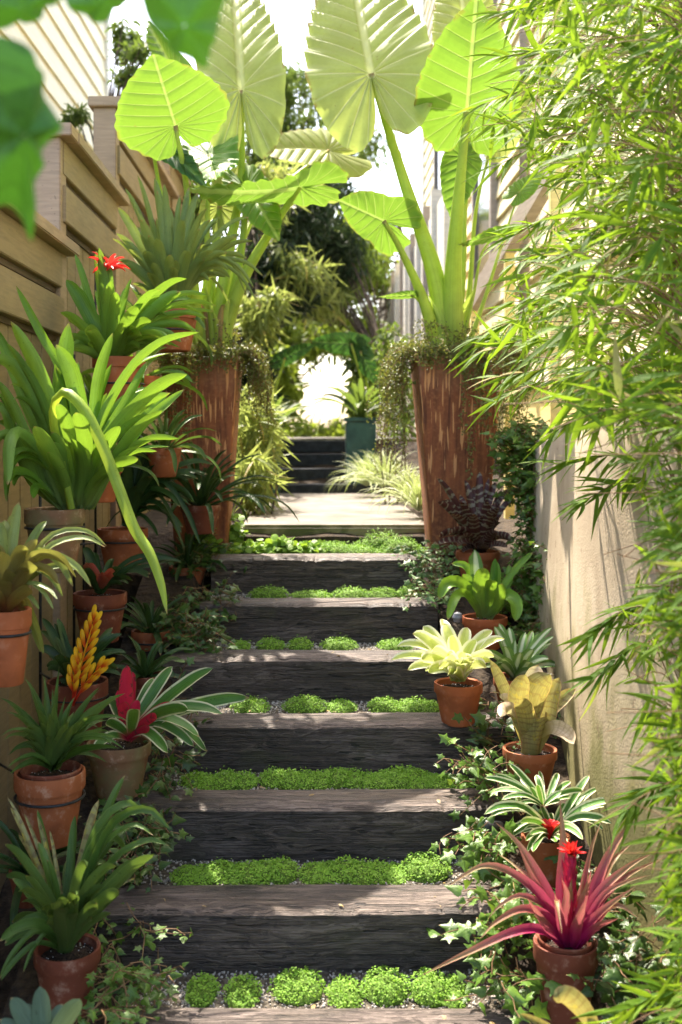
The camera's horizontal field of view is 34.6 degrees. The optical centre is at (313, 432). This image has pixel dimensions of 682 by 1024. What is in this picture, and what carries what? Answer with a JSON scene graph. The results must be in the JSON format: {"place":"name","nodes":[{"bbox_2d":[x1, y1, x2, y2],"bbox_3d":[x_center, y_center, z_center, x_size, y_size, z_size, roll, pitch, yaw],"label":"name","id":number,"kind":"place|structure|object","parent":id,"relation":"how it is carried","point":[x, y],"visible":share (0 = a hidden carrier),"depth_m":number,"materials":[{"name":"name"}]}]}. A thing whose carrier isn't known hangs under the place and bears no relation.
{"place":"outdoors","nodes":[
{"label":"outdoors","id":0,"kind":"place"},
{"bbox_2d":[0,0,224,240],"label":"overhanging branch","id":1,"kind":"object","parent":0,"point":[26,109],"visible":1,"depth_m":0.94,"materials":[{"name":"green plant"}]},
{"bbox_2d":[110,0,420,431],"label":"sky","id":2,"kind":"structure","parent":0,"point":[291,18],"materials":[{"name":"white"}]},
{"bbox_2d":[241,493,424,535],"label":"path","id":3,"kind":"structure","parent":0,"point":[316,513],"depth_m":5.34,"materials":[{"name":"concrete"}]},
{"bbox_2d":[351,464,419,511],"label":"spider plant","id":4,"kind":"object","parent":3,"relation":"on","point":[398,482],"visible":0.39,"depth_m":5.77,"materials":[{"name":"green plant"}]},
{"bbox_2d":[0,434,670,1023],"bbox_3d":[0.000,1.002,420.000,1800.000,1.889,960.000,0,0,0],"label":"ground","id":5,"kind":"structure","parent":0,"point":[18,980],"depth_m":3.79,"materials":[{"name":"brown soil"}]},
{"bbox_2d":[0,986,81,1023],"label":"agave","id":6,"kind":"object","parent":5,"relation":"on","point":[38,1011],"visible":1,"depth_m":1.98,"materials":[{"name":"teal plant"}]},
{"bbox_2d":[0,0,109,149],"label":"house","id":7,"kind":"structure","parent":5,"relation":"on","point":[64,43],"depth_m":11.58,"materials":[{"name":"beige"}]},
{"bbox_2d":[24,496,108,725],"bbox_3d":[-0.737,0.485,3.320,0.235,1.050,0.508,0,0,-8],"label":"pot rack","id":8,"kind":"object","parent":5,"relation":"on","point":[41,674],"visible":0.4,"depth_m":3.55,"materials":[{"name":"black metal"}]},
{"bbox_2d":[39,604,125,745],"bbox_3d":[-0.689,0.709,3.268,0.235,0.444,0.386,0,0,-22],"label":"potted bromeliad","id":9,"kind":"object","parent":8,"relation":"on","point":[81,678],"visible":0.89,"depth_m":3.17,"materials":[{"name":"plant"}]},
{"bbox_2d":[0,286,198,612],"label":"potted bromeliad","id":10,"kind":"object","parent":8,"relation":"on","point":[70,466],"visible":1,"depth_m":3.09,"materials":[{"name":"plant"}]},
{"bbox_2d":[0,775,169,1018],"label":"potted bromeliad","id":11,"kind":"object","parent":5,"relation":"on","point":[65,918],"visible":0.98,"depth_m":2.41,"materials":[{"name":"plant"}]},
{"bbox_2d":[0,96,200,891],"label":"fence","id":12,"kind":"object","parent":5,"relation":"on","point":[81,195],"visible":0.3,"depth_m":3.98,"materials":[{"name":"paint"}]},
{"bbox_2d":[0,629,85,808],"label":"pot rack","id":13,"kind":"object","parent":12,"relation":"attached to","point":[10,770],"visible":0.64,"depth_m":2.67,"materials":[{"name":"black metal"}]},
{"bbox_2d":[0,502,104,687],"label":"potted bromeliad","id":14,"kind":"object","parent":13,"relation":"on","point":[22,567],"visible":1,"depth_m":2.56,"materials":[{"name":"leaf"},{"name":"terracotta"},{"name":"soil"}]},
{"bbox_2d":[0,670,126,849],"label":"potted bromeliad","id":15,"kind":"object","parent":13,"relation":"on","point":[47,772],"visible":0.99,"depth_m":2.69,"materials":[{"name":"plant"}]},
{"bbox_2d":[73,354,135,652],"bbox_3d":[-0.763,0.310,3.977,0.254,1.200,0.636,0,0,0],"label":"pot rack","id":16,"kind":"object","parent":12,"relation":"attached to","point":[98,611],"visible":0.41,"depth_m":4.04,"materials":[{"name":"black metal"}]},
{"bbox_2d":[73,547,181,643],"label":"potted bromeliad","id":17,"kind":"object","parent":16,"relation":"on","point":[100,595],"visible":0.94,"depth_m":3.71,"materials":[{"name":"ceramic"}]},
{"bbox_2d":[97,433,211,566],"bbox_3d":[-0.606,0.237,4.233,0.432,0.574,0.317,0,0,10],"label":"potted bromeliad","id":18,"kind":"object","parent":16,"relation":"on","point":[143,489],"visible":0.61,"depth_m":4.13,"materials":[{"name":"plant"}]},
{"bbox_2d":[83,477,168,645],"bbox_3d":[-0.746,0.360,3.999,0.418,0.900,0.266,0,0,24],"label":"pot rack","id":19,"kind":"object","parent":5,"relation":"on","point":[84,589],"visible":0.12,"depth_m":4.20,"materials":[{"name":"black metal"}]},
{"bbox_2d":[98,436,158,502],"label":"potted bromeliad","id":20,"kind":"object","parent":19,"relation":"on","point":[108,495],"visible":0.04,"depth_m":3.92,"materials":[{"name":"plant"}]},
{"bbox_2d":[120,595,212,654],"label":"potted bromeliad","id":21,"kind":"object","parent":19,"relation":"on","point":[149,617],"visible":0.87,"depth_m":3.97,"materials":[{"name":"plant"}]},
{"bbox_2d":[139,409,221,481],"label":"potted bromeliad","id":22,"kind":"object","parent":19,"relation":"on","point":[165,460],"visible":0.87,"depth_m":4.11,"materials":[{"name":"plant"}]},
{"bbox_2d":[61,774,194,921],"bbox_3d":[-0.498,1.082,2.866,0.334,0.282,0.423,0,0,15],"label":"ivy","id":23,"kind":"object","parent":5,"relation":"on","point":[158,829],"visible":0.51,"depth_m":2.91,"materials":[{"name":"green plant"}]},
{"bbox_2d":[73,902,192,1023],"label":"ivy","id":24,"kind":"object","parent":5,"relation":"on","point":[118,975],"visible":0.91,"depth_m":2.42,"materials":[{"name":"green plant"}]},
{"bbox_2d":[94,268,197,552],"bbox_3d":[-0.668,0.060,4.058,0.443,1.500,0.794,0,0,0],"label":"pot rack","id":25,"kind":"object","parent":5,"relation":"on","point":[95,527],"visible":0.12,"depth_m":4.45,"materials":[{"name":"brown wood"}]},
{"bbox_2d":[81,374,157,441],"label":"potted bromeliad","id":26,"kind":"object","parent":25,"relation":"on","point":[87,381],"visible":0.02,"depth_m":3.87,"materials":[{"name":"plant"}]},
{"bbox_2d":[60,248,215,401],"bbox_3d":[-0.591,-0.370,3.738,0.520,0.524,0.440,0,0,0],"label":"potted bromeliad","id":27,"kind":"object","parent":25,"relation":"on","point":[146,319],"visible":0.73,"depth_m":3.69,"materials":[{"name":"plant"}]},
{"bbox_2d":[81,344,207,410],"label":"potted bromeliad","id":28,"kind":"object","parent":25,"relation":"on","point":[148,379],"visible":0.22,"depth_m":3.99,"materials":[{"name":"plant"}]},
{"bbox_2d":[94,285,212,366],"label":"potted bromeliad","id":29,"kind":"object","parent":25,"relation":"on","point":[139,295],"visible":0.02,"depth_m":4.31,"materials":[{"name":"plant"}]},
{"bbox_2d":[113,175,262,352],"bbox_3d":[-0.484,-0.660,4.230,0.574,0.686,0.429,0,0,0],"label":"potted bromeliad","id":30,"kind":"object","parent":25,"relation":"on","point":[167,245],"visible":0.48,"depth_m":4.20,"materials":[{"name":"plant"}]},
{"bbox_2d":[105,636,192,700],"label":"potted bromeliad","id":31,"kind":"object","parent":5,"relation":"on","point":[144,670],"visible":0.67,"depth_m":3.60,"materials":[{"name":"plant"}]},
{"bbox_2d":[59,13,247,249],"bbox_3d":[-1.338,-1.699,8.608,1.091,3.835,2.276,0,0,-29],"label":"bush","id":32,"kind":"object","parent":5,"relation":"on","point":[131,46],"visible":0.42,"depth_m":8.97,"materials":[{"name":"green plant"}]},
{"bbox_2d":[149,532,230,584],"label":"potted bromeliad","id":33,"kind":"object","parent":5,"relation":"on","point":[189,540],"visible":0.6,"depth_m":4.51,"materials":[{"name":"plant"}]},
{"bbox_2d":[159,357,242,552],"bbox_3d":[-0.485,0.099,4.800,0.342,0.843,0.342,0,0,0],"label":"tall planter","id":34,"kind":"object","parent":5,"relation":"on","point":[217,387],"visible":0.47,"depth_m":4.65,"materials":[{"name":"wood"}]},
{"bbox_2d":[149,318,278,444],"bbox_3d":[-0.445,-0.253,4.772,0.684,0.616,0.626,0,0,-33],"label":"wire vine","id":35,"kind":"object","parent":34,"relation":"in","point":[251,357],"visible":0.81,"depth_m":4.63,"materials":[{"name":"green plant"}]},
{"bbox_2d":[114,0,371,355],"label":"elephant ear","id":36,"kind":"object","parent":34,"relation":"in","point":[169,98],"visible":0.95,"depth_m":4.75},
{"bbox_2d":[107,440,298,534],"bbox_3d":[-0.471,0.217,4.438,0.695,0.381,0.768,0,0,-30],"label":"potted bromeliad","id":37,"kind":"object","parent":5,"relation":"on","point":[204,512],"visible":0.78,"depth_m":4.40,"materials":[{"name":"plant"}]},
{"bbox_2d":[192,511,326,555],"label":"pennywort","id":38,"kind":"object","parent":5,"relation":"on","point":[276,544],"visible":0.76,"depth_m":4.70,"materials":[{"name":"green leaves"},{"name":"stems"}]},
{"bbox_2d":[232,375,300,520],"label":"bamboo","id":39,"kind":"object","parent":5,"relation":"on","point":[264,463],"visible":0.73,"depth_m":5.85,"materials":[{"name":"green plant"}]},
{"bbox_2d":[262,394,314,492],"bbox_3d":[-0.255,0.123,7.576,0.609,0.796,0.622,0,0,20],"label":"box planter","id":40,"kind":"object","parent":5,"relation":"on","point":[278,402],"visible":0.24,"depth_m":7.51,"materials":[{"name":"ceramic"}]},
{"bbox_2d":[221,164,376,447],"bbox_3d":[-0.291,-1.261,9.873,1.254,2.967,3.372,0,0,23],"label":"dark tree","id":41,"kind":"object","parent":5,"relation":"on","point":[305,228],"visible":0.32,"depth_m":9.77,"materials":[{"name":"green plant"}]},
{"bbox_2d":[234,157,363,358],"bbox_3d":[-0.227,-1.121,9.249,1.087,2.576,2.302,0,0,9],"label":"arching shrub","id":42,"kind":"object","parent":5,"relation":"on","point":[270,303],"visible":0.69,"depth_m":9.09,"materials":[{"name":"green plant"}]},
{"bbox_2d":[98,788,513,861],"bbox_3d":[-0.020,1.122,3.144,1.160,0.162,0.182,0,0,0],"label":"timber step","id":43,"kind":"object","parent":5,"relation":"on","point":[334,824],"visible":0.73,"depth_m":3.06,"materials":[{"name":"black wood"}]},
{"bbox_2d":[86,665,248,800],"bbox_3d":[-0.441,0.851,3.107,0.433,0.376,0.290,0,0,35],"label":"potted bromeliad","id":44,"kind":"object","parent":43,"relation":"on","point":[143,713],"visible":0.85,"depth_m":3.10,"materials":[{"name":"plant"}]},
{"bbox_2d":[138,656,211,800],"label":"ivy","id":45,"kind":"object","parent":43,"relation":"on","point":[160,765],"visible":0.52,"depth_m":3.20,"materials":[{"name":"green plant"}]},
{"bbox_2d":[434,733,530,821],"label":"ivy","id":46,"kind":"object","parent":43,"relation":"on","point":[480,767],"visible":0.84,"depth_m":3.08,"materials":[{"name":"green plant"}]},
{"bbox_2d":[163,650,448,701],"bbox_3d":[-0.010,0.856,3.866,1.020,0.162,0.180,0,0,0],"label":"timber step","id":47,"kind":"object","parent":5,"relation":"on","point":[326,675],"visible":0.73,"depth_m":3.78,"materials":[{"name":"black wood"}]},
{"bbox_2d":[141,539,246,653],"bbox_3d":[-0.420,0.617,4.287,0.401,0.364,0.962,0,0,0],"label":"ivy","id":48,"kind":"object","parent":47,"relation":"on","point":[190,639],"visible":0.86,"depth_m":3.97,"materials":[{"name":"green plant"}]},
{"bbox_2d":[87,884,532,972],"bbox_3d":[-0.020,1.254,2.784,1.160,0.158,0.179,0,0,0],"label":"timber step","id":49,"kind":"object","parent":5,"relation":"on","point":[260,928],"visible":0.76,"depth_m":2.70,"materials":[{"name":"black wood"}]},
{"bbox_2d":[0,816,110,925],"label":"potted bromeliad","id":50,"kind":"object","parent":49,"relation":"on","point":[18,898],"visible":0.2,"depth_m":2.73,"materials":[{"name":"plant"}]},
{"bbox_2d":[428,795,542,889],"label":"ivy","id":51,"kind":"object","parent":49,"relation":"on","point":[478,842],"visible":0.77,"depth_m":2.80,"materials":[{"name":"green plant"}]},
{"bbox_2d":[235,56,403,203],"bbox_3d":[-0.169,-2.078,12.081,1.808,4.400,2.697,0,0,42],"label":"hanging tree","id":52,"kind":"object","parent":5,"relation":"on","point":[295,81],"visible":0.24,"depth_m":12.27,"materials":[{"name":"green plant"}]},
{"bbox_2d":[132,594,518,1008],"bbox_3d":[0.040,0.929,3.707,1.080,0.806,2.397,0,0,0],"label":"gravel bed","id":53,"kind":"object","parent":5,"relation":"on","point":[183,979],"visible":0.17,"depth_m":2.68,"materials":[{"name":"grey gravel"}]},
{"bbox_2d":[169,851,452,884],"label":"baby tears","id":54,"kind":"object","parent":53,"relation":"on","point":[424,868],"visible":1,"depth_m":2.93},
{"bbox_2d":[211,553,419,594],"bbox_3d":[0.010,0.589,4.584,0.860,0.159,0.184,0,0,0],"label":"timber step","id":55,"kind":"object","parent":53,"relation":"on","point":[293,573],"visible":0.82,"depth_m":4.50,"materials":[{"name":"black wood"}]},
{"bbox_2d":[200,597,437,643],"bbox_3d":[0.020,0.723,4.224,0.900,0.161,0.180,0,0,0],"label":"timber step","id":56,"kind":"object","parent":53,"relation":"on","point":[357,620],"visible":0.77,"depth_m":4.14,"materials":[{"name":"black wood"}]},
{"bbox_2d":[227,634,412,649],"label":"baby tears","id":57,"kind":"object","parent":53,"relation":"on","point":[303,644],"visible":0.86,"depth_m":4.01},
{"bbox_2d":[177,764,475,789],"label":"baby tears","id":58,"kind":"object","parent":53,"relation":"on","point":[393,778],"visible":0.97,"depth_m":3.29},
{"bbox_2d":[184,965,469,1008],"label":"baby tears","id":59,"kind":"object","parent":53,"relation":"on","point":[297,987],"visible":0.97,"depth_m":2.57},
{"bbox_2d":[163,553,499,1023],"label":"leaf litter","id":60,"kind":"object","parent":53,"relation":"on","point":[443,1016],"visible":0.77,"depth_m":2.89,"materials":[{"name":"brown plant"}]},
{"bbox_2d":[246,584,421,597],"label":"baby tears","id":61,"kind":"object","parent":53,"relation":"on","point":[310,593],"visible":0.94,"depth_m":4.37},
{"bbox_2d":[229,694,439,712],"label":"baby tears","id":62,"kind":"object","parent":53,"relation":"on","point":[302,704],"visible":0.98,"depth_m":3.64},
{"bbox_2d":[296,528,426,553],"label":"baby tears","id":63,"kind":"object","parent":53,"relation":"on","point":[381,544],"visible":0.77,"depth_m":4.72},
{"bbox_2d":[475,820,504,843],"bbox_3d":[0.480,1.121,2.950,0.091,0.174,0.050,0,0,-35],"label":"garden spotlight","id":64,"kind":"object","parent":53,"relation":"on","point":[495,825],"visible":0.36,"depth_m":2.93,"materials":[{"name":"black metal"}]},
{"bbox_2d":[426,869,562,1023],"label":"ivy","id":65,"kind":"object","parent":53,"relation":"on","point":[515,996],"visible":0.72,"depth_m":2.52,"materials":[{"name":"green plant"}]},
{"bbox_2d":[280,440,373,492],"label":"timber stairs","id":66,"kind":"structure","parent":5,"relation":"on","point":[313,459],"depth_m":8.01,"materials":[{"name":"black wood"}]},
{"bbox_2d":[310,378,398,486],"bbox_3d":[0.357,0.044,7.837,0.783,0.866,0.614,0,0,0],"label":"box planter","id":67,"kind":"object","parent":66,"relation":"on","point":[360,433],"visible":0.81,"depth_m":7.75,"materials":[{"name":"teal ceramic"}]},
{"bbox_2d":[270,332,377,416],"bbox_3d":[0.074,-0.359,8.288,0.831,0.816,0.076,0,0,0],"label":"arch","id":68,"kind":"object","parent":67,"relation":"in","point":[356,347],"visible":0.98,"depth_m":8.29,"materials":[{"name":"green plant"}]},
{"bbox_2d":[152,712,505,773],"bbox_3d":[0.025,0.988,3.504,1.150,0.161,0.183,0,0,0],"label":"timber step","id":69,"kind":"object","parent":5,"relation":"on","point":[261,742],"visible":0.69,"depth_m":3.42,"materials":[{"name":"black wood"}]},
{"bbox_2d":[391,619,504,727],"bbox_3d":[0.432,0.766,3.435,0.322,0.303,0.292,0,0,-42],"label":"potted bromeliad","id":70,"kind":"object","parent":69,"relation":"on","point":[461,657],"visible":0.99,"depth_m":3.42,"materials":[{"name":"plant"}]},
{"bbox_2d":[265,188,402,436],"bbox_3d":[0.226,-1.460,14.338,2.096,3.680,3.826,0,0,17],"label":"sunny tree","id":71,"kind":"object","parent":5,"relation":"on","point":[290,383],"visible":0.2,"depth_m":13.81,"materials":[{"name":"green plant"}]},
{"bbox_2d":[310,224,406,438],"bbox_3d":[0.152,-0.980,10.182,1.274,2.286,2.821,0,0,0],"label":"shade shrub","id":72,"kind":"object","parent":5,"relation":"on","point":[358,327],"visible":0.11,"depth_m":10.14,"materials":[{"name":"green plant"}]},
{"bbox_2d":[121,1007,607,1023],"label":"timber step","id":73,"kind":"object","parent":5,"relation":"on","point":[173,1015],"visible":0.78,"depth_m":2.46,"materials":[{"name":"brown wood"}]},
{"bbox_2d":[325,453,411,493],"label":"spider plant","id":74,"kind":"object","parent":5,"relation":"on","point":[365,483],"visible":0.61,"depth_m":7.08,"materials":[{"name":"green plant"}]},
{"bbox_2d":[330,448,418,498],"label":"spider plant","id":75,"kind":"object","parent":5,"relation":"on","point":[385,469],"visible":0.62,"depth_m":6.47,"materials":[{"name":"green plant"}]},
{"bbox_2d":[363,320,416,503],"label":"shrub","id":76,"kind":"object","parent":5,"relation":"on","point":[378,345],"visible":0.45,"depth_m":7.38,"materials":[{"name":"green plant"}]},
{"bbox_2d":[369,465,422,513],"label":"spider plant","id":77,"kind":"object","parent":5,"relation":"on","point":[414,499],"visible":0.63,"depth_m":5.27,"materials":[{"name":"green plant"}]},
{"bbox_2d":[378,189,449,437],"bbox_3d":[1.062,-0.790,12.935,0.105,2.600,8.270,0,0,0],"label":"fence","id":78,"kind":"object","parent":5,"relation":"on","point":[404,314],"depth_m":11.38,"materials":[{"name":"white wood"}]},
{"bbox_2d":[385,535,463,612],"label":"ivy","id":79,"kind":"object","parent":5,"relation":"on","point":[434,577],"visible":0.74,"depth_m":4.43,"materials":[{"name":"green plant"}]},
{"bbox_2d":[409,356,501,555],"bbox_3d":[0.615,0.099,4.750,0.372,0.843,0.372,0,0,0],"label":"tall planter","id":80,"kind":"object","parent":5,"relation":"on","point":[443,454],"visible":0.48,"depth_m":4.60,"materials":[{"name":"wood"},{"name":"soil"}]},
{"bbox_2d":[303,0,543,355],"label":"elephant ear","id":81,"kind":"object","parent":80,"relation":"in","point":[392,61],"visible":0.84,"depth_m":4.61},
{"bbox_2d":[364,310,551,479],"bbox_3d":[0.605,-0.187,4.660,0.790,0.768,0.727,0,0,0],"label":"wire vine","id":82,"kind":"object","parent":80,"relation":"in","point":[396,363],"visible":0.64,"depth_m":4.57,"materials":[{"name":"green plant"}]},
{"bbox_2d":[452,612,461,622],"bbox_3d":[0.527,0.673,4.000,0.040,0.040,0.040,0,0,0],"label":"stone","id":83,"kind":"object","parent":5,"relation":"on","point":[457,617],"visible":1,"depth_m":3.99,"materials":[{"name":"grey stone"}]},
{"bbox_2d":[437,472,512,576],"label":"potted bromeliad","id":84,"kind":"object","parent":5,"relation":"on","point":[477,517],"visible":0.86,"depth_m":4.30,"materials":[{"name":"plant"}]},
{"bbox_2d":[437,550,532,649],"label":"potted bromeliad","id":85,"kind":"object","parent":5,"relation":"on","point":[483,592],"visible":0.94,"depth_m":3.94,"materials":[{"name":"plant"}]},
{"bbox_2d":[452,673,565,759],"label":"ivy","id":86,"kind":"object","parent":5,"relation":"on","point":[482,723],"visible":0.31,"depth_m":3.34,"materials":[{"name":"green plant"}]},
{"bbox_2d":[470,153,561,518],"bbox_3d":[1.037,-0.412,5.800,0.062,1.743,1.659,0,0,-5],"label":"stair rail","id":87,"kind":"object","parent":5,"relation":"on","point":[533,205],"visible":0.27,"depth_m":5.57,"materials":[{"name":"yellow painted wood"}]},
{"bbox_2d":[486,623,554,714],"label":"potted bromeliad","id":88,"kind":"object","parent":5,"relation":"on","point":[515,659],"visible":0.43,"depth_m":3.62,"materials":[{"name":"plant"}]},
{"bbox_2d":[490,660,575,789],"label":"urn bromeliad","id":89,"kind":"object","parent":5,"relation":"on","point":[535,701],"visible":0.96,"depth_m":3.12,"materials":[{"name":"plant"}]},
{"bbox_2d":[421,803,657,1023],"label":"potted bromeliad","id":90,"kind":"object","parent":5,"relation":"on","point":[571,924],"visible":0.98,"depth_m":2.39,"materials":[{"name":"plant"}]},
{"bbox_2d":[484,764,610,891],"bbox_3d":[0.601,1.027,2.836,0.311,0.303,0.397,0,0,44],"label":"potted bromeliad","id":91,"kind":"object","parent":5,"relation":"on","point":[540,836],"visible":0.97,"depth_m":2.82,"materials":[{"name":"plant"}]},
{"bbox_2d":[421,0,681,468],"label":"house","id":92,"kind":"structure","parent":5,"relation":"on","point":[494,208],"depth_m":7.56,"materials":[{"name":"beige"}]},
{"bbox_2d":[433,148,444,188],"bbox_3d":[1.381,-2.450,11.920,0.082,2.480,1.100,0,0,0],"label":"window frame","id":93,"kind":"structure","parent":92,"relation":"in","point":[437,156],"depth_m":12.33,"materials":[{"name":"white glass"}]},
{"bbox_2d":[471,0,498,285],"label":"window frame","id":94,"kind":"structure","parent":92,"relation":"in","point":[488,203],"depth_m":8.82,"materials":[{"name":"white wood"}]},
{"bbox_2d":[444,0,681,1023],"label":"bamboo","id":95,"kind":"object","parent":5,"relation":"on","point":[660,386],"visible":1,"depth_m":2.24,"materials":[{"name":"green plant"}]},
{"bbox_2d":[520,985,656,1023],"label":"bromeliad","id":96,"kind":"object","parent":5,"relation":"on","point":[576,1002],"visible":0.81,"depth_m":2.02,"materials":[{"name":"yellow plant"}]},
{"bbox_2d":[530,855,677,1023],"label":"ivy","id":97,"kind":"object","parent":5,"relation":"on","point":[619,946],"visible":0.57,"depth_m":2.40,"materials":[{"name":"green plant"}]},
{"bbox_2d":[527,405,681,982],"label":"stucco wall","id":98,"kind":"structure","parent":5,"relation":"on","point":[586,579],"depth_m":2.92,"materials":[{"name":"beige paint"}]},
{"bbox_2d":[480,408,553,654],"bbox_3d":[0.827,0.395,4.205,0.418,0.991,0.731,0,0,0],"label":"climbing ivy","id":99,"kind":"object","parent":98,"relation":"attached to","point":[517,441],"visible":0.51,"depth_m":4.28,"materials":[{"name":"green plant"}]},
{"bbox_2d":[259,436,416,441],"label":"path","id":100,"kind":"structure","parent":0,"point":[332,438],"depth_m":9.46,"materials":[{"name":"concrete"}]}
]}

